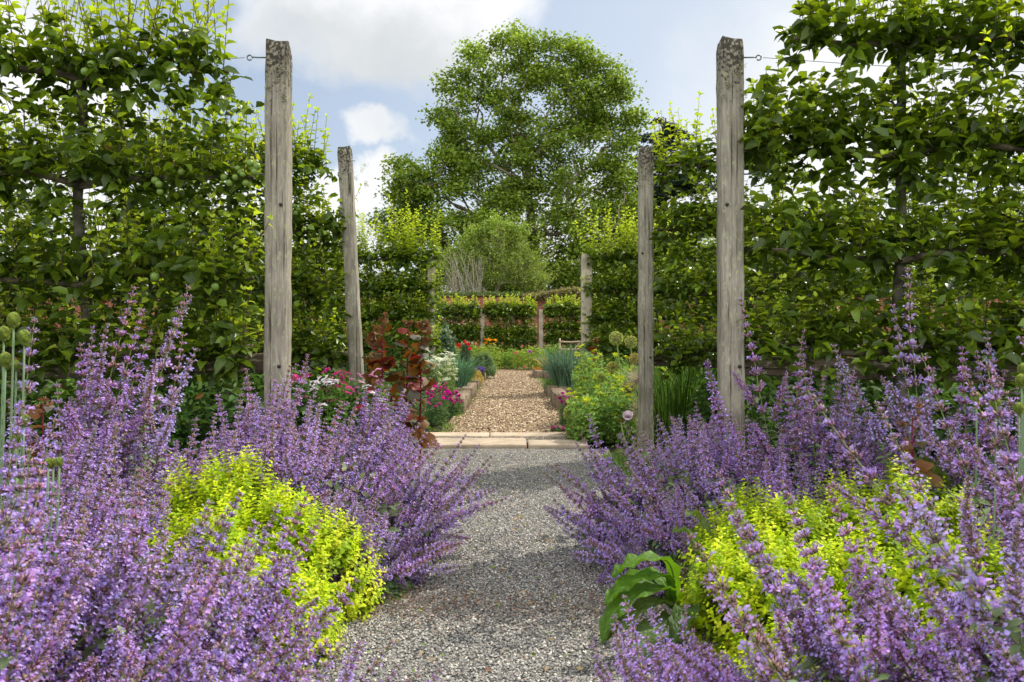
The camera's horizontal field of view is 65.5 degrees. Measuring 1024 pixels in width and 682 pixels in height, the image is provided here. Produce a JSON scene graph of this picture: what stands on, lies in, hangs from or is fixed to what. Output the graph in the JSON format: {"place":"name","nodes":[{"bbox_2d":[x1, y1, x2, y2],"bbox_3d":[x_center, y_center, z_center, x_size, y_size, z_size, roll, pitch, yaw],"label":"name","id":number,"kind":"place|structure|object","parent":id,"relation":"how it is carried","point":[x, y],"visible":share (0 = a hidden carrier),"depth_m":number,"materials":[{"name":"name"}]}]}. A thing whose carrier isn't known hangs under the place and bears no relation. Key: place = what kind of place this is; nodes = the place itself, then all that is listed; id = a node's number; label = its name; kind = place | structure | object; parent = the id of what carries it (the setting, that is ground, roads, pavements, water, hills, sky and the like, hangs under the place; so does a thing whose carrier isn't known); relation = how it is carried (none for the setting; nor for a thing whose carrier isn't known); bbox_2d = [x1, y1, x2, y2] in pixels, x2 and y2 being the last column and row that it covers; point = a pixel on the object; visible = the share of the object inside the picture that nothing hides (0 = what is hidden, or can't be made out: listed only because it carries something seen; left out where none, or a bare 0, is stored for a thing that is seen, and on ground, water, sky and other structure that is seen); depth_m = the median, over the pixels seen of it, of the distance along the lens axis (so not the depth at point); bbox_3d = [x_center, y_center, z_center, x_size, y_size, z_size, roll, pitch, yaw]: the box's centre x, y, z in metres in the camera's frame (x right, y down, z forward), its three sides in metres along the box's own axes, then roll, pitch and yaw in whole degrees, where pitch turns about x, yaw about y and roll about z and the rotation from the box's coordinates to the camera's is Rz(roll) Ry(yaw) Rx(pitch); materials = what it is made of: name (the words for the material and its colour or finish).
{"place":"outdoors","nodes":[
{"label":"outdoors","id":0,"kind":"place"},
{"bbox_2d":[425,438,526,448],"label":"paving slab","id":1,"kind":"structure","parent":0,"point":[491,443],"depth_m":7.37,"materials":[{"name":"stone"}]},
{"bbox_2d":[445,366,566,433],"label":"bark path","id":2,"kind":"structure","parent":0,"point":[510,370],"depth_m":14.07,"materials":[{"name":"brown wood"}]},
{"bbox_2d":[403,377,635,492],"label":"edge grass","id":3,"kind":"structure","parent":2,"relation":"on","point":[614,460],"depth_m":6.67,"materials":[{"name":"green plant"}]},
{"bbox_2d":[6,363,1014,637],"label":"garden soil","id":4,"kind":"structure","parent":0,"point":[610,447],"depth_m":7.90,"materials":[{"name":"brown soil"}]},
{"bbox_2d":[0,352,11,509],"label":"drumstick seed head","id":5,"kind":"object","parent":4,"relation":"on","point":[5,359],"visible":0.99,"depth_m":2.20},
{"bbox_2d":[3,312,20,568],"bbox_3d":[-1.395,0.459,2.200,0.074,1.082,0.037,0,0,0],"label":"drumstick seed head","id":6,"kind":"object","parent":4,"relation":"on","point":[13,319],"visible":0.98,"depth_m":2.20},
{"bbox_2d":[14,329,31,555],"bbox_3d":[-1.365,0.484,2.200,0.074,1.033,0.037,0,0,0],"label":"drumstick seed head","id":7,"kind":"object","parent":4,"relation":"on","point":[24,336],"visible":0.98,"depth_m":2.20},
{"bbox_2d":[24,396,65,514],"bbox_3d":[-1.678,0.597,2.855,0.108,0.807,0.153,0,0,0],"label":"red orach","id":8,"kind":"object","parent":4,"relation":"on","point":[46,407],"visible":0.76,"depth_m":2.84,"materials":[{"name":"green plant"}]},
{"bbox_2d":[0,444,93,681],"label":"catmint clump","id":9,"kind":"object","parent":4,"relation":"on","point":[9,662],"visible":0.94,"depth_m":1.42,"materials":[{"name":"purple plant"}]},
{"bbox_2d":[0,106,105,379],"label":"espalier apple tree","id":10,"kind":"object","parent":4,"relation":"on","point":[69,232],"visible":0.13,"depth_m":6.80,"materials":[{"name":"green plant"}]},
{"bbox_2d":[0,377,133,489],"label":"dark undergrowth","id":11,"kind":"object","parent":4,"relation":"on","point":[31,397],"visible":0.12,"depth_m":4.67,"materials":[{"name":"green plant"}]},
{"bbox_2d":[0,317,181,606],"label":"catmint clump","id":12,"kind":"object","parent":4,"relation":"on","point":[5,472],"visible":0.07,"depth_m":2.15,"materials":[{"name":"purple plant"}]},
{"bbox_2d":[0,284,200,511],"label":"catmint clump","id":13,"kind":"object","parent":4,"relation":"on","point":[122,405],"visible":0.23,"depth_m":3.51,"materials":[{"name":"purple plant"}]},
{"bbox_2d":[2,381,219,566],"bbox_3d":[-1.611,0.593,2.829,0.998,0.894,0.950,0,0,-43],"label":"catmint clump","id":14,"kind":"object","parent":4,"relation":"on","point":[67,484],"visible":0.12,"depth_m":2.87,"materials":[{"name":"purple plant"}]},
{"bbox_2d":[3,464,246,633],"bbox_3d":[-1.279,0.705,2.465,0.947,0.673,0.860,0,0,0],"label":"catmint clump","id":15,"kind":"object","parent":4,"relation":"on","point":[102,516],"visible":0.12,"depth_m":2.41,"materials":[{"name":"purple plant"}]},
{"bbox_2d":[0,0,273,423],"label":"espalier apple tree","id":16,"kind":"object","parent":4,"relation":"on","point":[24,160],"visible":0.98,"depth_m":4.38,"materials":[{"name":"green plant"}]},
{"bbox_2d":[57,364,263,493],"bbox_3d":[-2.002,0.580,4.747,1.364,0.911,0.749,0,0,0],"label":"dark undergrowth","id":17,"kind":"object","parent":4,"relation":"on","point":[184,426],"visible":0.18,"depth_m":4.64,"materials":[{"name":"green plant"}]},
{"bbox_2d":[0,468,361,681],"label":"catmint clump","id":18,"kind":"object","parent":4,"relation":"on","point":[167,628],"visible":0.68,"depth_m":1.78,"materials":[{"name":"purple plant"}]},
{"bbox_2d":[140,491,293,640],"bbox_3d":[-1.042,0.782,2.719,0.609,0.550,0.734,0,0,0],"label":"golden marjoram","id":19,"kind":"object","parent":4,"relation":"on","point":[232,539],"visible":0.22,"depth_m":2.62,"materials":[{"name":"yellow plant"}]},
{"bbox_2d":[145,402,298,539],"bbox_3d":[-1.280,0.649,3.420,0.745,0.778,0.784,0,0,0],"label":"catmint clump","id":20,"kind":"object","parent":4,"relation":"on","point":[235,441],"visible":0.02,"depth_m":3.32,"materials":[{"name":"purple plant"}]},
{"bbox_2d":[90,93,361,424],"bbox_3d":[-2.495,-0.556,6.893,2.335,3.226,1.076,0,0,0],"label":"espalier apple tree","id":21,"kind":"object","parent":4,"relation":"on","point":[327,228],"visible":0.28,"depth_m":6.79,"materials":[{"name":"green plant"}]},
{"bbox_2d":[149,445,304,575],"bbox_3d":[-1.104,0.727,3.122,0.722,0.648,0.682,0,0,0],"label":"golden marjoram","id":22,"kind":"object","parent":4,"relation":"on","point":[243,477],"visible":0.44,"depth_m":3.01,"materials":[{"name":"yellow plant"}]},
{"bbox_2d":[179,202,312,377],"bbox_3d":[-5.166,-0.871,15.344,2.762,3.852,1.393,0,0,0],"label":"espalier apple tree","id":23,"kind":"object","parent":4,"relation":"on","point":[302,288],"visible":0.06,"depth_m":15.19,"materials":[{"name":"green plant"}]},
{"bbox_2d":[70,541,442,681],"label":"catmint clump","id":24,"kind":"object","parent":4,"relation":"on","point":[223,660],"visible":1,"depth_m":1.51,"materials":[{"name":"purple plant"}]},
{"bbox_2d":[191,537,347,681],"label":"golden marjoram","id":25,"kind":"object","parent":4,"relation":"on","point":[311,587],"visible":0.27,"depth_m":2.47,"materials":[{"name":"yellow plant"}]},
{"bbox_2d":[247,39,292,430],"bbox_3d":[-1.353,-0.286,4.434,0.254,2.776,0.139,0,0,0],"label":"timber post","id":26,"kind":"object","parent":4,"relation":"on","point":[278,57],"visible":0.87,"depth_m":4.38,"materials":[{"name":"grey wood"}]},
{"bbox_2d":[0,354,263,379],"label":"wooden rail","id":27,"kind":"object","parent":26,"relation":"attached to","point":[257,360],"visible":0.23,"depth_m":4.50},
{"bbox_2d":[201,359,347,437],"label":"dark undergrowth","id":28,"kind":"object","parent":4,"relation":"on","point":[254,386],"visible":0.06,"depth_m":7.02,"materials":[{"name":"green plant"}]},
{"bbox_2d":[187,354,376,514],"bbox_3d":[-1.139,0.551,3.914,1.016,0.972,1.031,0,0,-41],"label":"catmint clump","id":29,"kind":"object","parent":4,"relation":"on","point":[288,412],"visible":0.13,"depth_m":3.82,"materials":[{"name":"purple plant"}]},
{"bbox_2d":[207,477,388,636],"bbox_3d":[-0.824,0.779,2.921,0.730,0.563,0.684,0,0,0],"label":"golden marjoram","id":30,"kind":"object","parent":4,"relation":"on","point":[323,546],"visible":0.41,"depth_m":2.82,"materials":[{"name":"yellow plant"}]},
{"bbox_2d":[290,369,325,449],"bbox_3d":[-1.499,0.599,5.759,0.323,0.802,0.350,0,0,-29],"label":"sweet william","id":31,"kind":"object","parent":4,"relation":"on","point":[305,386],"visible":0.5,"depth_m":5.69,"materials":[{"name":"green plant"}]},
{"bbox_2d":[295,375,343,448],"bbox_3d":[-1.381,0.617,5.702,0.375,0.766,0.359,0,0,25],"label":"sweet william","id":32,"kind":"object","parent":4,"relation":"on","point":[324,406],"visible":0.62,"depth_m":5.67,"materials":[{"name":"green plant"}]},
{"bbox_2d":[154,391,508,584],"bbox_3d":[-0.735,0.630,3.528,1.442,0.820,1.350,0,0,0],"label":"catmint clump","id":33,"kind":"object","parent":4,"relation":"on","point":[407,522],"visible":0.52,"depth_m":3.48,"materials":[{"name":"purple plant"}]},
{"bbox_2d":[319,367,359,440],"bbox_3d":[-1.305,0.596,5.894,0.342,0.809,0.368,0,0,0],"label":"sweet william","id":34,"kind":"object","parent":4,"relation":"on","point":[342,394],"visible":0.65,"depth_m":5.88,"materials":[{"name":"green plant"}]},
{"bbox_2d":[338,146,368,418],"bbox_3d":[-1.352,-0.283,6.844,0.277,2.772,0.126,0,0,0],"label":"timber post","id":35,"kind":"object","parent":4,"relation":"on","point":[351,279],"visible":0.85,"depth_m":6.80,"materials":[{"name":"grey wood"}]},
{"bbox_2d":[294,629,418,681],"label":"catmint clump","id":36,"kind":"object","parent":4,"relation":"on","point":[347,673],"visible":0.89,"depth_m":1.67,"materials":[{"name":"purple plant"}]},
{"bbox_2d":[343,368,381,433],"bbox_3d":[-1.137,0.605,6.098,0.346,0.798,0.332,0,0,-35],"label":"sweet william","id":37,"kind":"object","parent":4,"relation":"on","point":[353,401],"visible":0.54,"depth_m":6.06,"materials":[{"name":"green plant"}]},
{"bbox_2d":[293,475,437,607],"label":"catmint clump","id":38,"kind":"object","parent":4,"relation":"on","point":[392,559],"visible":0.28,"depth_m":3.09,"materials":[{"name":"purple plant"}]},
{"bbox_2d":[304,190,446,385],"bbox_3d":[-2.655,-0.870,15.097,2.812,3.853,1.691,0,0,0],"label":"espalier apple tree","id":39,"kind":"object","parent":4,"relation":"on","point":[397,256],"visible":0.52,"depth_m":15.16,"materials":[{"name":"green plant"}]},
{"bbox_2d":[361,324,389,402],"bbox_3d":[-1.132,0.426,6.662,0.247,1.149,0.293,0,0,30],"label":"red orach","id":40,"kind":"object","parent":4,"relation":"on","point":[371,338],"visible":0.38,"depth_m":6.64,"materials":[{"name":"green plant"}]},
{"bbox_2d":[322,379,438,506],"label":"catmint clump","id":41,"kind":"object","parent":4,"relation":"on","point":[376,422],"visible":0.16,"depth_m":4.26,"materials":[{"name":"purple plant"}]},
{"bbox_2d":[365,312,398,415],"bbox_3d":[-1.048,0.381,6.398,0.304,1.240,0.262,0,0,0],"label":"red orach","id":42,"kind":"object","parent":4,"relation":"on","point":[387,362],"visible":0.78,"depth_m":6.41,"materials":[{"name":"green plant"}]},
{"bbox_2d":[330,333,437,386],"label":"dark undergrowth","id":43,"kind":"object","parent":4,"relation":"on","point":[394,356],"visible":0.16,"depth_m":14.91,"materials":[{"name":"green plant"}]},
{"bbox_2d":[389,319,429,456],"bbox_3d":[-0.859,0.409,6.474,0.366,1.185,0.303,0,0,0],"label":"red orach","id":44,"kind":"object","parent":4,"relation":"on","point":[399,387],"visible":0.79,"depth_m":6.48,"materials":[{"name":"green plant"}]},
{"bbox_2d":[348,390,470,415],"bbox_3d":[-1.568,0.901,11.549,1.871,0.276,1.706,0,0,0],"label":"raised bed","id":45,"kind":"object","parent":4,"relation":"on","point":[466,395],"visible":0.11,"depth_m":11.43,"materials":[{"name":"wood"}]},
{"bbox_2d":[431,351,458,393],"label":"white umbel flower","id":46,"kind":"object","parent":45,"relation":"on","point":[446,370],"visible":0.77,"depth_m":11.75,"materials":[{"name":"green plant"}]},
{"bbox_2d":[397,319,441,462],"bbox_3d":[-0.762,0.411,6.360,0.344,1.179,0.325,0,0,-32],"label":"red orach","id":47,"kind":"object","parent":4,"relation":"on","point":[413,394],"visible":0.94,"depth_m":6.37,"materials":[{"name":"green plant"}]},
{"bbox_2d":[365,382,476,398],"bbox_3d":[-1.581,0.905,14.147,1.856,0.264,1.707,0,0,0],"label":"raised bed","id":48,"kind":"object","parent":4,"relation":"on","point":[471,387],"visible":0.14,"depth_m":13.62,"materials":[{"name":"wood"}]},
{"bbox_2d":[428,355,490,387],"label":"chive clump","id":49,"kind":"object","parent":48,"relation":"on","point":[464,376],"visible":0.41,"depth_m":13.81,"materials":[{"name":"green plant"}]},
{"bbox_2d":[423,382,450,425],"bbox_3d":[-0.913,0.754,9.601,0.369,0.514,0.748,0,0,0],"label":"pink dianthus","id":50,"kind":"object","parent":4,"relation":"on","point":[438,410],"visible":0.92,"depth_m":9.45,"materials":[{"name":"green plant"}]},
{"bbox_2d":[425,291,481,356],"bbox_3d":[-2.369,-0.512,32.514,2.406,3.165,1.548,0,0,0],"label":"espalier apple tree","id":51,"kind":"object","parent":4,"relation":"on","point":[466,331],"visible":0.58,"depth_m":32.31,"materials":[{"name":"green plant"}]},
{"bbox_2d":[481,292,538,355],"bbox_3d":[-0.069,-0.471,32.412,2.401,3.078,1.754,0,0,0],"label":"espalier apple tree","id":52,"kind":"object","parent":4,"relation":"on","point":[512,311],"visible":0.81,"depth_m":32.32,"materials":[{"name":"green plant"}]},
{"bbox_2d":[510,345,545,369],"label":"border plant","id":53,"kind":"object","parent":4,"relation":"on","point":[520,354],"visible":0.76,"depth_m":27.12,"materials":[{"name":"green plant"}]},
{"bbox_2d":[544,382,569,396],"bbox_3d":[1.500,0.906,14.450,1.811,0.268,1.310,0,0,0],"label":"raised bed","id":54,"kind":"object","parent":4,"relation":"on","point":[547,390],"visible":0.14,"depth_m":13.81,"materials":[{"name":"wood"}]},
{"bbox_2d":[530,348,587,386],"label":"leek clump","id":55,"kind":"object","parent":54,"relation":"on","point":[557,378],"visible":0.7,"depth_m":13.91,"materials":[{"name":"green plant"}]},
{"bbox_2d":[528,440,587,448],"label":"paving slab","id":56,"kind":"structure","parent":4,"relation":"on","point":[552,444],"depth_m":7.31,"materials":[{"name":"stone"}]},
{"bbox_2d":[542,294,599,357],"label":"espalier apple tree","id":57,"kind":"object","parent":4,"relation":"on","point":[570,311],"visible":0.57,"depth_m":32.32,"materials":[{"name":"green plant"}]},
{"bbox_2d":[563,388,604,447],"bbox_3d":[0.715,0.745,7.906,0.405,0.541,1.081,0,0,0],"label":"yellow green umbel","id":58,"kind":"object","parent":4,"relation":"on","point":[582,408],"visible":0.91,"depth_m":7.63,"materials":[{"name":"green plant"}]},
{"bbox_2d":[581,253,591,357],"bbox_3d":[1.483,-0.285,15.297,0.313,2.774,0.215,0,0,0],"label":"timber post","id":59,"kind":"object","parent":4,"relation":"on","point":[586,305],"visible":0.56,"depth_m":15.20,"materials":[{"name":"grey wood"}]},
{"bbox_2d":[570,344,607,400],"bbox_3d":[0.886,0.518,9.202,0.450,0.969,1.065,0,0,0],"label":"yellow green umbel","id":60,"kind":"object","parent":4,"relation":"on","point":[589,375],"visible":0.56,"depth_m":9.06,"materials":[{"name":"green plant"}]},
{"bbox_2d":[594,374,637,444],"bbox_3d":[1.034,0.679,8.005,0.440,0.678,1.060,0,0,0],"label":"yellow green umbel","id":61,"kind":"object","parent":4,"relation":"on","point":[617,399],"visible":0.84,"depth_m":7.73,"materials":[{"name":"green plant"}]},
{"bbox_2d":[574,198,716,359],"bbox_3d":[2.707,-0.799,15.330,3.022,3.712,1.253,0,0,0],"label":"espalier apple tree","id":62,"kind":"object","parent":4,"relation":"on","point":[623,314],"visible":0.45,"depth_m":15.17,"materials":[{"name":"green plant"}]},
{"bbox_2d":[637,147,664,458],"bbox_3d":[1.190,-0.285,6.842,0.256,2.774,0.139,0,0,0],"label":"timber post","id":63,"kind":"object","parent":4,"relation":"on","point":[645,297],"visible":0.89,"depth_m":6.79,"materials":[{"name":"grey wood"}]},
{"bbox_2d":[599,508,723,673],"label":"broad leaved plant","id":64,"kind":"object","parent":4,"relation":"on","point":[631,586],"visible":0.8,"depth_m":2.50,"materials":[{"name":"green plant"}]},
{"bbox_2d":[619,341,716,443],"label":"sword leaf clump","id":65,"kind":"object","parent":4,"relation":"on","point":[676,408],"visible":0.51,"depth_m":7.80,"materials":[{"name":"green plant"}]},
{"bbox_2d":[557,594,797,681],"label":"catmint clump","id":66,"kind":"object","parent":4,"relation":"on","point":[673,668],"visible":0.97,"depth_m":1.82,"materials":[{"name":"purple plant"}]},
{"bbox_2d":[604,482,750,605],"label":"catmint clump","id":67,"kind":"object","parent":4,"relation":"on","point":[668,548],"visible":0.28,"depth_m":3.12,"materials":[{"name":"purple plant"}]},
{"bbox_2d":[543,393,834,584],"bbox_3d":[0.823,0.639,3.613,1.385,0.790,1.344,0,0,0],"label":"catmint clump","id":68,"kind":"object","parent":4,"relation":"on","point":[699,482],"visible":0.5,"depth_m":3.51,"materials":[{"name":"purple plant"}]},
{"bbox_2d":[622,401,769,507],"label":"catmint clump","id":69,"kind":"object","parent":4,"relation":"on","point":[692,449],"visible":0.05,"depth_m":4.29,"materials":[{"name":"purple plant"}]},
{"bbox_2d":[716,36,761,454],"bbox_3d":[1.265,-0.291,4.433,0.256,2.785,0.142,0,0,0],"label":"timber post","id":70,"kind":"object","parent":4,"relation":"on","point":[730,173],"visible":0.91,"depth_m":4.38,"materials":[{"name":"grey wood"}]},
{"bbox_2d":[744,357,1017,382],"bbox_3d":[2.859,0.185,4.532,3.198,0.127,0.079,2,0,0],"label":"wooden rail","id":71,"kind":"object","parent":70,"relation":"attached to","point":[769,368],"visible":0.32,"depth_m":4.50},
{"bbox_2d":[685,367,832,448],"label":"dark undergrowth","id":72,"kind":"object","parent":4,"relation":"on","point":[704,405],"visible":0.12,"depth_m":7.04,"materials":[{"name":"green plant"}]},
{"bbox_2d":[672,477,861,629],"bbox_3d":[0.981,0.785,3.000,0.762,0.540,0.688,0,0,0],"label":"golden marjoram","id":73,"kind":"object","parent":4,"relation":"on","point":[781,516],"visible":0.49,"depth_m":2.90,"materials":[{"name":"yellow plant"}]},
{"bbox_2d":[676,514,858,671],"bbox_3d":[0.841,0.826,2.598,0.651,0.465,0.607,0,0,0],"label":"golden marjoram","id":74,"kind":"object","parent":4,"relation":"on","point":[750,593],"visible":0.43,"depth_m":2.49,"materials":[{"name":"yellow plant"}]},
{"bbox_2d":[696,209,843,355],"bbox_3d":[4.908,-0.856,15.238,2.846,3.826,1.513,0,0,0],"label":"espalier apple tree","id":75,"kind":"object","parent":4,"relation":"on","point":[710,318],"visible":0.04,"depth_m":15.18,"materials":[{"name":"green plant"}]},
{"bbox_2d":[648,90,893,446],"bbox_3d":[2.206,-0.541,6.872,2.175,3.195,1.099,0,0,-10],"label":"espalier apple tree","id":76,"kind":"object","parent":4,"relation":"on","point":[670,291],"visible":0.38,"depth_m":6.78,"materials":[{"name":"green plant"}]},
{"bbox_2d":[704,298,919,556],"bbox_3d":[1.474,0.409,3.826,0.908,1.267,0.920,0,0,37],"label":"catmint clump","id":77,"kind":"object","parent":4,"relation":"on","point":[811,451],"visible":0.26,"depth_m":3.73,"materials":[{"name":"purple plant"}]},
{"bbox_2d":[716,598,946,681],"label":"golden marjoram","id":78,"kind":"object","parent":4,"relation":"on","point":[771,635],"visible":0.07,"depth_m":2.15,"materials":[{"name":"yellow plant"}]},
{"bbox_2d":[744,357,940,480],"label":"dark undergrowth","id":79,"kind":"object","parent":4,"relation":"on","point":[752,414],"visible":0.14,"depth_m":4.68,"materials":[{"name":"green plant"}]},
{"bbox_2d":[686,470,1023,681],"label":"catmint clump","id":80,"kind":"object","parent":4,"relation":"on","point":[933,660],"visible":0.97,"depth_m":1.75,"materials":[{"name":"purple plant"}]},
{"bbox_2d":[737,0,1023,477],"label":"espalier apple tree","id":81,"kind":"object","parent":4,"relation":"on","point":[972,136],"visible":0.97,"depth_m":4.39,"materials":[{"name":"green plant"}]},
{"bbox_2d":[798,455,983,625],"bbox_3d":[1.422,0.734,3.003,0.809,0.645,0.680,0,0,0],"label":"golden marjoram","id":82,"kind":"object","parent":4,"relation":"on","point":[946,511],"visible":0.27,"depth_m":2.93,"materials":[{"name":"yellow plant"}]},
{"bbox_2d":[787,499,1023,640],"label":"golden marjoram","id":83,"kind":"object","parent":4,"relation":"on","point":[903,573],"visible":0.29,"depth_m":2.43,"materials":[{"name":"yellow plant"}]},
{"bbox_2d":[804,358,1023,681],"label":"catmint clump","id":84,"kind":"object","parent":4,"relation":"on","point":[972,603],"visible":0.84,"depth_m":1.79,"materials":[{"name":"purple plant"}]},
{"bbox_2d":[895,403,943,573],"bbox_3d":[1.589,0.622,3.131,0.134,0.757,0.159,0,0,-34],"label":"red orach","id":85,"kind":"object","parent":4,"relation":"on","point":[924,467],"visible":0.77,"depth_m":3.13,"materials":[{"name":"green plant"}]},
{"bbox_2d":[829,268,1020,574],"bbox_3d":[2.085,0.372,3.440,1.078,1.354,1.099,0,0,-41],"label":"catmint clump","id":86,"kind":"object","parent":4,"relation":"on","point":[926,449],"visible":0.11,"depth_m":3.35,"materials":[{"name":"purple plant"}]},
{"bbox_2d":[873,353,1023,593],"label":"catmint clump","id":87,"kind":"object","parent":4,"relation":"on","point":[970,492],"visible":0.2,"depth_m":2.47,"materials":[{"name":"purple plant"}]},
{"bbox_2d":[874,353,1022,476],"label":"dark undergrowth","id":88,"kind":"object","parent":4,"relation":"on","point":[952,404],"visible":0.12,"depth_m":4.67,"materials":[{"name":"green plant"}]},
{"bbox_2d":[911,455,992,504],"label":"broad leaved plant","id":89,"kind":"object","parent":4,"relation":"on","point":[938,471],"visible":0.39,"depth_m":3.31,"materials":[{"name":"green plant"}]},
{"bbox_2d":[886,84,1023,400],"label":"espalier apple tree","id":90,"kind":"object","parent":4,"relation":"on","point":[970,287],"visible":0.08,"depth_m":6.81,"materials":[{"name":"green plant"}]},
{"bbox_2d":[917,584,1023,675],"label":"golden marjoram","id":91,"kind":"object","parent":4,"relation":"on","point":[941,627],"visible":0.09,"depth_m":2.11,"materials":[{"name":"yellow plant"}]},
{"bbox_2d":[0,0,1023,292],"label":"sky","id":92,"kind":"structure","parent":0,"point":[364,64],"materials":[{"name":"white"}]},
{"bbox_2d":[257,448,771,681],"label":"gravel path","id":93,"kind":"structure","parent":0,"point":[521,451],"depth_m":3.07,"materials":[{"name":"grey gravel"}]},
{"bbox_2d":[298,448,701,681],"bbox_3d":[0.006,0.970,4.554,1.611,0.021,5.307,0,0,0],"label":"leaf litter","id":94,"kind":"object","parent":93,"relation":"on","point":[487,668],"visible":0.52,"depth_m":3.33,"materials":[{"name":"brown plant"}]},
{"bbox_2d":[337,565,729,654],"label":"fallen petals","id":95,"kind":"object","parent":93,"relation":"on","point":[491,604],"visible":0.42,"depth_m":2.92,"materials":[{"name":"purple plant"}]},
{"bbox_2d":[586,116,716,269],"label":"cedar tree","id":96,"kind":"object","parent":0,"point":[676,183],"visible":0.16,"depth_m":74.01,"materials":[{"name":"green plant"}]},
{"label":"ground","id":97,"kind":"structure","parent":0,"visible":0},
{"bbox_2d":[427,208,562,294],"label":"willow shrub","id":98,"kind":"object","parent":97,"relation":"on","point":[470,272],"visible":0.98,"depth_m":45.44,"materials":[{"name":"green plant"}]},
{"bbox_2d":[360,18,658,293],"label":"plane tree","id":99,"kind":"object","parent":97,"relation":"on","point":[590,119],"visible":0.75,"depth_m":60.53,"materials":[{"name":"green plant"}]},
{"bbox_2d":[0,295,1023,361],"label":"brick wall","id":100,"kind":"structure","parent":97,"relation":"on","point":[540,303],"depth_m":38.00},
{"bbox_2d":[520,285,630,300],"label":"dry creeper","id":101,"kind":"object","parent":100,"relation":"on","point":[562,292],"visible":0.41,"depth_m":37.78,"materials":[{"name":"brown plant"}]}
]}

